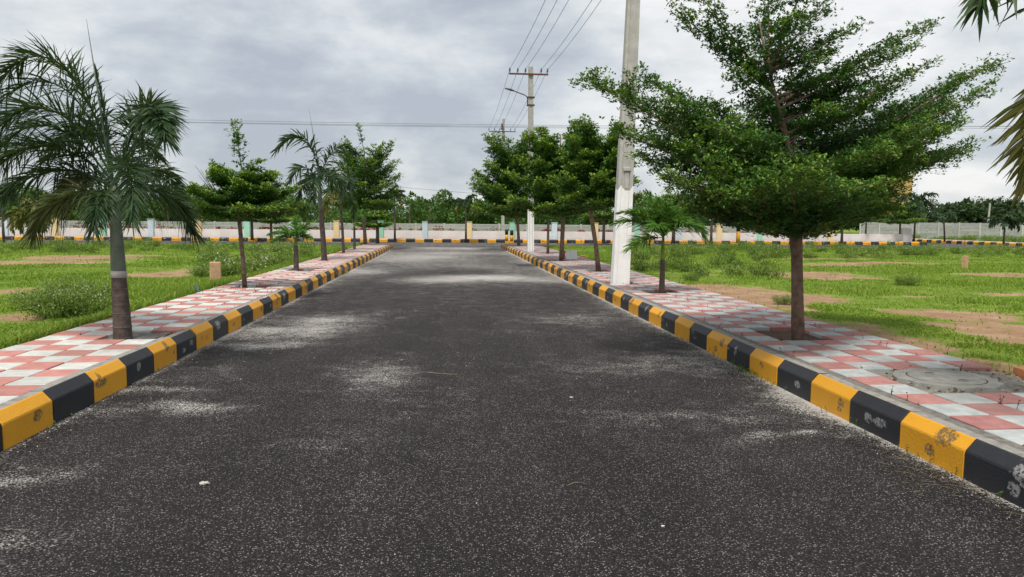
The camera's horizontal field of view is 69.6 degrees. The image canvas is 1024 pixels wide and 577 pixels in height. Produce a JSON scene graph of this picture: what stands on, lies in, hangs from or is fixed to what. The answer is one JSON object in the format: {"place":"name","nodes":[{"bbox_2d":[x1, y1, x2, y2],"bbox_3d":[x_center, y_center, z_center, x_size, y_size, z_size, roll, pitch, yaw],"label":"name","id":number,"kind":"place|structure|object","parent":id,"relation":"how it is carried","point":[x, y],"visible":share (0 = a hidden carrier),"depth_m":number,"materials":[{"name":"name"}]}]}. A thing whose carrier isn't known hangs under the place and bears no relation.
{"place":"outdoors","nodes":[
{"label":"outdoors","id":0,"kind":"place"},
{"bbox_2d":[0,242,362,348],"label":"field","id":1,"kind":"structure","parent":0,"point":[176,272],"depth_m":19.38,"materials":[{"name":"green plant"}]},
{"bbox_2d":[2,197,59,239],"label":"palm tree","id":2,"kind":"object","parent":1,"relation":"on","point":[12,223],"visible":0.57,"depth_m":34.60,"materials":[{"name":"green plant"}]},
{"bbox_2d":[2,283,74,310],"bbox_3d":[-6.886,0.119,10.686,0.837,0.421,0.945,2,5,11],"label":"weed clump","id":3,"kind":"object","parent":1,"relation":"on","point":[19,296],"visible":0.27,"depth_m":10.62,"materials":[{"name":"green plant"}]},
{"bbox_2d":[8,277,107,319],"bbox_3d":[-6.096,0.125,9.882,1.155,0.588,1.142,-3,6,-36],"label":"weed clump","id":4,"kind":"object","parent":1,"relation":"on","point":[64,306],"visible":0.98,"depth_m":9.78,"materials":[{"name":"green plant"}]},
{"bbox_2d":[42,272,99,296],"bbox_3d":[-7.513,-0.039,12.439,0.975,0.460,0.911,-3,6,-31],"label":"weed clump","id":5,"kind":"object","parent":1,"relation":"on","point":[57,283],"visible":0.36,"depth_m":12.39,"materials":[{"name":"green plant"}]},
{"bbox_2d":[47,280,111,315],"bbox_3d":[-5.976,0.147,10.246,1.083,0.511,1.012,-2,6,-22],"label":"weed clump","id":6,"kind":"object","parent":1,"relation":"on","point":[104,305],"visible":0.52,"depth_m":10.21,"materials":[{"name":"green plant"}]},
{"bbox_2d":[73,278,111,298],"bbox_3d":[-6.784,0.006,11.995,0.794,0.409,0.804,2,5,18],"label":"weed clump","id":7,"kind":"object","parent":1,"relation":"on","point":[103,288],"visible":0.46,"depth_m":11.97,"materials":[{"name":"green plant"}]},
{"bbox_2d":[0,236,224,252],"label":"weeds","id":8,"kind":"object","parent":1,"relation":"on","point":[59,247],"visible":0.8,"depth_m":30.34,"materials":[{"name":"green plant"}]},
{"bbox_2d":[186,263,209,276],"bbox_3d":[-7.280,-0.438,17.242,0.695,0.358,0.703,-4,7,-41],"label":"weed clump","id":9,"kind":"object","parent":1,"relation":"on","point":[197,271],"visible":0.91,"depth_m":17.16,"materials":[{"name":"green plant"}]},
{"bbox_2d":[209,262,220,279],"bbox_3d":[-6.426,-0.308,15.944,0.237,0.542,0.220,-2,6,-23],"label":"boundary stone","id":10,"kind":"object","parent":1,"relation":"on","point":[215,269],"visible":0.76,"depth_m":15.84,"materials":[{"name":"beige stone"}]},
{"bbox_2d":[221,264,240,275],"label":"weed clump","id":11,"kind":"object","parent":1,"relation":"on","point":[230,269],"visible":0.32,"depth_m":17.55,"materials":[{"name":"green plant"}]},
{"bbox_2d":[187,238,318,275],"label":"weeds","id":12,"kind":"object","parent":1,"relation":"on","point":[264,258],"visible":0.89,"depth_m":22.49,"materials":[{"name":"green plant"}]},
{"bbox_2d":[0,243,389,403],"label":"pavement","id":13,"kind":"structure","parent":0,"point":[26,367],"depth_m":8.27,"materials":[{"name":"white tile"}]},
{"bbox_2d":[0,19,206,339],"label":"palm tree","id":14,"kind":"object","parent":13,"relation":"on","point":[158,118],"visible":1,"depth_m":7.53,"materials":[{"name":"green plant"}]},
{"bbox_2d":[102,332,169,339],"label":"soil","id":15,"kind":"structure","parent":13,"relation":"on","point":[139,335],"depth_m":8.10,"materials":[{"name":"brown soil"}]},
{"bbox_2d":[71,280,288,334],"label":"sprigs","id":16,"kind":"object","parent":13,"relation":"on","point":[216,289],"visible":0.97,"depth_m":12.69,"materials":[{"name":"green plant"}]},
{"bbox_2d":[181,118,309,287],"bbox_3d":[-4.916,-1.517,13.622,2.253,3.221,2.026,0,5,-5],"label":"almond tree","id":17,"kind":"object","parent":13,"relation":"on","point":[250,188],"visible":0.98,"depth_m":13.24,"materials":[{"name":"green plant"}]},
{"bbox_2d":[265,214,320,270],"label":"young palm","id":18,"kind":"object","parent":13,"relation":"on","point":[299,230],"visible":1,"depth_m":18.36,"materials":[{"name":"green plant"}]},
{"bbox_2d":[269,112,360,260],"bbox_3d":[-6.061,-3.192,22.943,2.386,4.805,2.799,-4,7,-42],"label":"palm tree","id":19,"kind":"object","parent":13,"relation":"on","point":[317,178],"visible":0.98,"depth_m":22.75,"materials":[{"name":"green plant"}]},
{"bbox_2d":[322,167,359,252],"bbox_3d":[-6.621,-2.951,28.093,1.735,3.373,2.239,0,5,-5],"label":"palm tree","id":20,"kind":"object","parent":13,"relation":"on","point":[326,199],"visible":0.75,"depth_m":27.93,"materials":[{"name":"green plant"}]},
{"bbox_2d":[329,201,378,249],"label":"almond tree","id":21,"kind":"object","parent":13,"relation":"on","point":[361,215],"visible":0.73,"depth_m":31.18,"materials":[{"name":"green plant"}]},
{"bbox_2d":[323,123,402,244],"bbox_3d":[-7.534,-5.261,37.427,4.394,6.304,4.411,0,5,-5],"label":"almond tree","id":22,"kind":"object","parent":13,"relation":"on","point":[368,176],"visible":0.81,"depth_m":36.79,"materials":[{"name":"green plant"}]},
{"bbox_2d":[1,115,756,126],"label":"power line","id":23,"kind":"object","parent":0,"point":[343,122],"visible":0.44,"depth_m":60.36,"materials":[{"name":"metal"}]},
{"bbox_2d":[0,235,910,241],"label":"pavement","id":24,"kind":"structure","parent":0,"point":[478,238],"depth_m":52.07,"materials":[{"name":"grey concrete"}]},
{"bbox_2d":[385,189,405,239],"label":"tree","id":25,"kind":"object","parent":24,"relation":"on","point":[397,195],"visible":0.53,"depth_m":49.65,"materials":[{"name":"green plant"}]},
{"bbox_2d":[646,186,691,242],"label":"almond tree","id":26,"kind":"object","parent":24,"relation":"on","point":[667,197],"visible":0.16,"depth_m":48.70,"materials":[{"name":"green plant"}]},
{"bbox_2d":[5,240,1017,248],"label":"cross street","id":27,"kind":"structure","parent":0,"point":[443,244],"depth_m":47.76,"materials":[{"name":"grey asphalt"}]},
{"bbox_2d":[1,188,18,242],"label":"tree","id":28,"kind":"object","parent":27,"relation":"on","point":[3,227],"visible":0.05,"depth_m":40.50,"materials":[{"name":"green plant"}]},
{"bbox_2d":[243,205,277,239],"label":"almond tree","id":29,"kind":"object","parent":27,"relation":"on","point":[252,233],"visible":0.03,"depth_m":47.44,"materials":[{"name":"green plant"}]},
{"bbox_2d":[250,205,293,239],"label":"almond tree","id":30,"kind":"object","parent":27,"relation":"on","point":[279,220],"visible":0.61,"depth_m":47.12,"materials":[{"name":"green plant"}]},
{"bbox_2d":[353,210,393,243],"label":"almond tree","id":31,"kind":"object","parent":27,"relation":"on","point":[377,224],"visible":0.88,"depth_m":42.51,"materials":[{"name":"green plant"}]},
{"bbox_2d":[453,194,477,240],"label":"palm tree","id":32,"kind":"object","parent":27,"relation":"on","point":[466,203],"visible":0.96,"depth_m":49.48,"materials":[{"name":"green plant"}]},
{"bbox_2d":[505,229,507,240],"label":"bollard","id":33,"kind":"object","parent":27,"relation":"on","point":[506,234],"visible":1,"depth_m":48.91,"materials":[{"name":"yellow paint"}]},
{"bbox_2d":[510,230,512,240],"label":"bollard","id":34,"kind":"object","parent":27,"relation":"on","point":[511,235],"visible":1,"depth_m":48.22,"materials":[{"name":"yellow paint"}]},
{"bbox_2d":[580,210,613,242],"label":"almond tree","id":35,"kind":"object","parent":27,"relation":"on","point":[604,215],"visible":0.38,"depth_m":48.24,"materials":[{"name":"green plant"}]},
{"bbox_2d":[700,211,712,242],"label":"almond tree","id":36,"kind":"object","parent":27,"relation":"on","point":[711,231],"visible":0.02,"depth_m":48.85,"materials":[{"name":"brown plant"}]},
{"bbox_2d":[736,228,739,242],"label":"bollard","id":37,"kind":"object","parent":27,"relation":"on","point":[738,236],"visible":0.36,"depth_m":48.34,"materials":[{"name":"yellow paint"}]},
{"bbox_2d":[840,229,843,244],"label":"almond tree","id":38,"kind":"object","parent":27,"relation":"on","point":[841,237],"depth_m":49.27,"materials":[{"name":"brown plant"}]},
{"bbox_2d":[984,213,1023,244],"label":"palm tree","id":39,"kind":"object","parent":27,"relation":"on","point":[1004,220],"visible":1,"depth_m":50.97,"materials":[{"name":"green plant"}]},
{"bbox_2d":[0,247,1023,576],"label":"road","id":40,"kind":"structure","parent":0,"point":[358,427],"depth_m":4.55,"materials":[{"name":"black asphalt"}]},
{"bbox_2d":[199,481,208,484],"bbox_3d":[-1.736,1.095,4.158,0.060,0.012,0.039,0,5,-5],"label":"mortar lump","id":41,"kind":"object","parent":40,"relation":"on","point":[203,482],"visible":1,"depth_m":4.15,"materials":[{"name":"white concrete"}]},
{"bbox_2d":[48,271,1002,498],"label":"sprigs","id":42,"kind":"object","parent":40,"relation":"on","point":[741,367],"visible":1,"depth_m":7.27,"materials":[{"name":"green plant"}]},
{"bbox_2d":[569,292,1023,518],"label":"debris","id":43,"kind":"object","parent":40,"relation":"on","point":[862,435],"visible":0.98,"depth_m":4.52,"materials":[{"name":"grey gravel"}]},
{"bbox_2d":[0,0,1023,220],"label":"sky","id":44,"kind":"structure","parent":0,"point":[374,64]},
{"bbox_2d":[15,118,1011,127],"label":"power line","id":45,"kind":"object","parent":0,"point":[411,125],"visible":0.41,"depth_m":60.47,"materials":[{"name":"metal"}]},
{"bbox_2d":[24,220,1022,247],"bbox_3d":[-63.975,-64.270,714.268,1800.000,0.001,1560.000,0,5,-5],"label":"ground","id":46,"kind":"structure","parent":0,"point":[845,231],"depth_m":138.67,"materials":[{"name":"beige soil"}]},
{"bbox_2d":[155,184,176,224],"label":"tree","id":47,"kind":"object","parent":46,"relation":"on","point":[167,209],"visible":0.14,"depth_m":80.48,"materials":[{"name":"green plant"}]},
{"bbox_2d":[0,243,392,451],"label":"kerb","id":48,"kind":"structure","parent":46,"relation":"on","point":[30,413],"depth_m":6.64,"materials":[{"name":"black paint"}]},
{"bbox_2d":[0,184,715,231],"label":"woods","id":49,"kind":"object","parent":46,"relation":"on","point":[451,217],"visible":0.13,"depth_m":88.02,"materials":[{"name":"green plant"}]},
{"bbox_2d":[0,220,753,232],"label":"compound wall","id":50,"kind":"structure","parent":46,"relation":"on","point":[479,227],"depth_m":68.70,"materials":[{"name":"concrete"}]},
{"bbox_2d":[393,191,427,229],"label":"tree","id":51,"kind":"object","parent":46,"relation":"on","point":[419,212],"visible":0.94,"depth_m":79.06,"materials":[{"name":"green plant"}]},
{"bbox_2d":[0,236,926,244],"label":"kerb","id":52,"kind":"structure","parent":46,"relation":"on","point":[432,240],"depth_m":50.73,"materials":[{"name":"yellow paint"}]},
{"bbox_2d":[488,119,515,230],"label":"utility pole","id":53,"kind":"object","parent":46,"relation":"on","point":[503,131],"visible":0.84,"depth_m":55.25,"materials":[{"name":"concrete"}]},
{"bbox_2d":[24,185,1023,231],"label":"woods","id":54,"kind":"object","parent":46,"relation":"on","point":[968,210],"visible":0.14,"depth_m":103.84,"materials":[{"name":"green plant"}]},
{"bbox_2d":[501,244,1023,508],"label":"kerb","id":55,"kind":"structure","parent":46,"relation":"on","point":[989,465],"depth_m":5.54,"materials":[{"name":"yellow paint"}]},
{"bbox_2d":[887,174,915,230],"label":"tower","id":56,"kind":"structure","parent":46,"relation":"on","point":[907,184],"depth_m":103.29,"materials":[{"name":"paint"}]},
{"bbox_2d":[859,222,1023,239],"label":"compound wall","id":57,"kind":"structure","parent":46,"relation":"on","point":[885,228],"depth_m":78.49,"materials":[{"name":"concrete"}]},
{"bbox_2d":[912,232,1023,242],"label":"weeds","id":58,"kind":"object","parent":46,"relation":"on","point":[989,238],"visible":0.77,"depth_m":65.98,"materials":[{"name":"green plant"}]},
{"bbox_2d":[912,239,1023,246],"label":"kerb","id":59,"kind":"structure","parent":46,"relation":"on","point":[967,242],"depth_m":57.99,"materials":[{"name":"yellow paint"}]},
{"bbox_2d":[986,203,990,231],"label":"utility pole","id":60,"kind":"object","parent":46,"relation":"on","point":[989,212],"visible":0.46,"depth_m":100.57,"materials":[{"name":"concrete"}]},
{"bbox_2d":[42,119,1004,128],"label":"power line","id":61,"kind":"object","parent":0,"point":[527,127],"visible":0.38,"depth_m":61.49,"materials":[{"name":"metal"}]},
{"bbox_2d":[506,244,1023,451],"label":"pavement","id":62,"kind":"structure","parent":0,"point":[840,352],"depth_m":7.33,"materials":[{"name":"white tile"}]},
{"bbox_2d":[505,66,547,250],"bbox_3d":[0.573,-5.216,30.700,1.801,7.900,0.255,0,5,-5],"label":"utility pole","id":63,"kind":"object","parent":62,"relation":"on","point":[530,218],"visible":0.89,"depth_m":30.50,"materials":[{"name":"concrete"}]},
{"bbox_2d":[531,199,559,252],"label":"almond tree","id":64,"kind":"object","parent":62,"relation":"on","point":[546,216],"visible":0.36,"depth_m":29.05,"materials":[{"name":"green plant"}]},
{"bbox_2d":[503,121,599,260],"bbox_3d":[1.462,-3.069,23.809,3.499,4.568,3.378,0,5,-5],"label":"almond tree","id":65,"kind":"object","parent":62,"relation":"on","point":[537,184],"visible":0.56,"depth_m":23.18,"materials":[{"name":"green plant"}]},
{"bbox_2d":[564,250,576,258],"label":"concrete slab","id":66,"kind":"structure","parent":62,"relation":"on","point":[571,254],"depth_m":24.83,"materials":[{"name":"grey concrete"}]},
{"bbox_2d":[610,0,639,283],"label":"utility pole","id":67,"kind":"object","parent":62,"relation":"on","point":[620,268],"visible":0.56,"depth_m":14.97,"materials":[{"name":"concrete"}]},
{"bbox_2d":[510,1,544,67],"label":"power line","id":68,"kind":"object","parent":67,"relation":"attached to","point":[529,32],"visible":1,"depth_m":23.94,"materials":[{"name":"metal"}]},
{"bbox_2d":[519,1,556,66],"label":"power line","id":69,"kind":"object","parent":67,"relation":"attached to","point":[539,33],"visible":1,"depth_m":24.15,"materials":[{"name":"metal"}]},
{"bbox_2d":[527,0,568,66],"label":"power line","id":70,"kind":"object","parent":67,"relation":"attached to","point":[549,32],"visible":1,"depth_m":23.90,"materials":[{"name":"metal"}]},
{"bbox_2d":[541,0,591,69],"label":"power line","id":71,"kind":"object","parent":67,"relation":"attached to","point":[570,31],"visible":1,"depth_m":23.82,"materials":[{"name":"metal"}]},
{"bbox_2d":[548,2,599,68],"bbox_3d":[2.324,-8.407,22.435,0.014,0.423,15.961,0,5,-6],"label":"power line","id":72,"kind":"object","parent":67,"relation":"attached to","point":[576,34],"visible":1,"depth_m":24.25,"materials":[{"name":"metal"}]},
{"bbox_2d":[609,188,710,292],"bbox_3d":[2.704,-0.834,13.397,1.910,1.990,1.449,0,5,-5],"label":"young palm","id":73,"kind":"object","parent":62,"relation":"on","point":[662,220],"visible":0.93,"depth_m":13.29,"materials":[{"name":"green plant"}]},
{"bbox_2d":[756,331,823,340],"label":"soil","id":74,"kind":"structure","parent":62,"relation":"on","point":[779,335],"depth_m":8.56,"materials":[{"name":"brown soil"}]},
{"bbox_2d":[567,0,1014,339],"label":"almond tree","id":75,"kind":"object","parent":62,"relation":"on","point":[766,178],"visible":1,"depth_m":7.50,"materials":[{"name":"green plant"}]},
{"bbox_2d":[596,274,1020,407],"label":"sprigs","id":76,"kind":"object","parent":62,"relation":"on","point":[1000,398],"visible":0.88,"depth_m":8.04,"materials":[{"name":"green plant"}]},
{"bbox_2d":[874,371,1023,394],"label":"cement patch","id":77,"kind":"object","parent":62,"relation":"on","point":[987,373],"visible":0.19,"depth_m":6.12,"materials":[{"name":"grey concrete"}]},
{"bbox_2d":[870,365,1023,392],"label":"rubble","id":78,"kind":"object","parent":77,"relation":"on","point":[999,379],"visible":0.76,"depth_m":6.05,"materials":[{"name":"soil"}]},
{"bbox_2d":[891,368,1005,392],"bbox_3d":[3.561,0.749,6.064,0.828,0.057,0.817,0,5,-5],"label":"manhole","id":79,"kind":"object","parent":77,"relation":"on","point":[944,380],"visible":0.97,"depth_m":5.94,"materials":[{"name":"concrete"}]},
{"bbox_2d":[953,0,1023,207],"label":"palm tree","id":80,"kind":"object","parent":62,"relation":"on","point":[1016,108],"visible":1,"depth_m":5.24,"materials":[{"name":"green plant"}]},
{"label":"soil","id":81,"kind":"structure","parent":62,"relation":"on","visible":0},
{"bbox_2d":[547,113,646,271],"bbox_3d":[2.185,-2.413,19.033,2.628,4.156,2.530,0,5,-5],"label":"almond tree","id":82,"kind":"object","parent":81,"relation":"on","point":[588,180],"visible":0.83,"depth_m":18.50,"materials":[{"name":"green plant"}]},
{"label":"soil","id":83,"kind":"structure","parent":62,"relation":"on","visible":0},
{"bbox_2d":[466,128,536,245],"bbox_3d":[0.023,-5.176,37.806,4.779,6.198,4.818,0,5,-5],"label":"almond tree","id":84,"kind":"object","parent":83,"relation":"on","point":[498,188],"visible":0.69,"depth_m":36.82,"materials":[{"name":"green plant"}]},
{"bbox_2d":[539,245,1023,378],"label":"field","id":85,"kind":"structure","parent":0,"point":[998,330],"depth_m":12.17,"materials":[{"name":"green plant"}]},
{"bbox_2d":[677,271,701,280],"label":"weed clump","id":86,"kind":"object","parent":85,"relation":"on","point":[689,275],"visible":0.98,"depth_m":16.93,"materials":[{"name":"green plant"}]},
{"bbox_2d":[630,244,789,277],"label":"weeds","id":87,"kind":"object","parent":85,"relation":"on","point":[734,268],"visible":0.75,"depth_m":21.91,"materials":[{"name":"green plant"}]},
{"bbox_2d":[769,293,790,304],"bbox_3d":[4.547,0.163,12.254,0.465,0.234,0.440,4,6,32],"label":"weed clump","id":88,"kind":"object","parent":85,"relation":"on","point":[784,300],"visible":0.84,"depth_m":12.23,"materials":[{"name":"green plant"}]},
{"bbox_2d":[602,238,1023,258],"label":"weeds","id":89,"kind":"object","parent":85,"relation":"on","point":[878,251],"visible":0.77,"depth_m":33.31,"materials":[{"name":"green plant"}]},
{"bbox_2d":[889,270,923,285],"bbox_3d":[8.701,-0.230,16.257,0.759,0.384,0.764,-3,6,-34],"label":"weed clump","id":90,"kind":"object","parent":85,"relation":"on","point":[910,280],"visible":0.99,"depth_m":16.20,"materials":[{"name":"green plant"}]},
{"bbox_2d":[961,256,968,267],"bbox_3d":[14.112,-0.759,22.938,0.148,0.524,0.131,-2,6,-22],"label":"boundary stone","id":91,"kind":"object","parent":85,"relation":"on","point":[965,261],"visible":0.76,"depth_m":22.88,"materials":[{"name":"beige stone"}]},
{"bbox_2d":[1013,366,1023,378],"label":"brick","id":92,"kind":"object","parent":85,"relation":"on","point":[1019,371],"visible":0.43,"depth_m":6.36,"materials":[{"name":"orange brick"}]},
{"bbox_2d":[927,243,985,245],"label":"side street","id":93,"kind":"structure","parent":0,"point":[946,244],"depth_m":56.81,"materials":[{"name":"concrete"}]},
{"bbox_2d":[893,191,938,241],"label":"palm tree","id":94,"kind":"object","parent":93,"relation":"on","point":[918,199],"visible":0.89,"depth_m":56.31,"materials":[{"name":"green plant"}]},
{"bbox_2d":[928,203,958,241],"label":"palm tree","id":95,"kind":"object","parent":93,"relation":"on","point":[941,212],"visible":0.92,"depth_m":58.41,"materials":[{"name":"green plant"}]},
{"bbox_2d":[912,238,1020,242],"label":"pavement","id":96,"kind":"structure","parent":0,"point":[975,241],"depth_m":57.76,"materials":[{"name":"pink tile"}]},
{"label":"park lawn","id":97,"kind":"structure","parent":0,"visible":0},
{"bbox_2d":[166,192,197,216],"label":"tree","id":98,"kind":"object","parent":97,"relation":"on","point":[190,200],"visible":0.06,"depth_m":82.88,"materials":[{"name":"green plant"}]},
{"bbox_2d":[290,195,316,221],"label":"tree","id":99,"kind":"object","parent":97,"relation":"on","point":[304,214],"visible":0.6,"depth_m":81.70,"materials":[{"name":"green plant"}]},
{"bbox_2d":[15,222,754,232],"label":"flower bed","id":100,"kind":"object","parent":97,"relation":"on","point":[437,229],"visible":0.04,"depth_m":53.63,"materials":[{"name":"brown plant"}]},
{"bbox_2d":[411,196,449,223],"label":"tree","id":101,"kind":"object","parent":97,"relation":"on","point":[430,213],"visible":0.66,"depth_m":83.18,"materials":[{"name":"green plant"}]},
{"bbox_2d":[0,218,912,241],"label":"park fence","id":102,"kind":"object","parent":97,"relation":"on","point":[424,232],"visible":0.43,"depth_m":52.92,"materials":[{"name":"paint"}]},
{"bbox_2d":[460,198,498,222],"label":"tree","id":103,"kind":"object","parent":97,"relation":"on","point":[476,201],"visible":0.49,"depth_m":81.27,"materials":[{"name":"green plant"}]},
{"bbox_2d":[482,199,511,220],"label":"tree","id":104,"kind":"object","parent":97,"relation":"on","point":[491,207],"visible":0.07,"depth_m":85.76,"materials":[{"name":"green plant"}]},
{"bbox_2d":[635,189,656,217],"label":"tree","id":105,"kind":"object","parent":97,"relation":"on","point":[644,203],"visible":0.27,"depth_m":81.31,"materials":[{"name":"green plant"}]},
{"bbox_2d":[865,214,881,233],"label":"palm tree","id":106,"kind":"object","parent":97,"relation":"on","point":[871,221],"visible":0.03,"depth_m":56.30,"materials":[{"name":"green plant"}]},
{"bbox_2d":[872,201,926,233],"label":"almond tree","id":107,"kind":"object","parent":97,"relation":"on","point":[893,219],"visible":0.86,"depth_m":55.57,"materials":[{"name":"green plant"}]}
]}

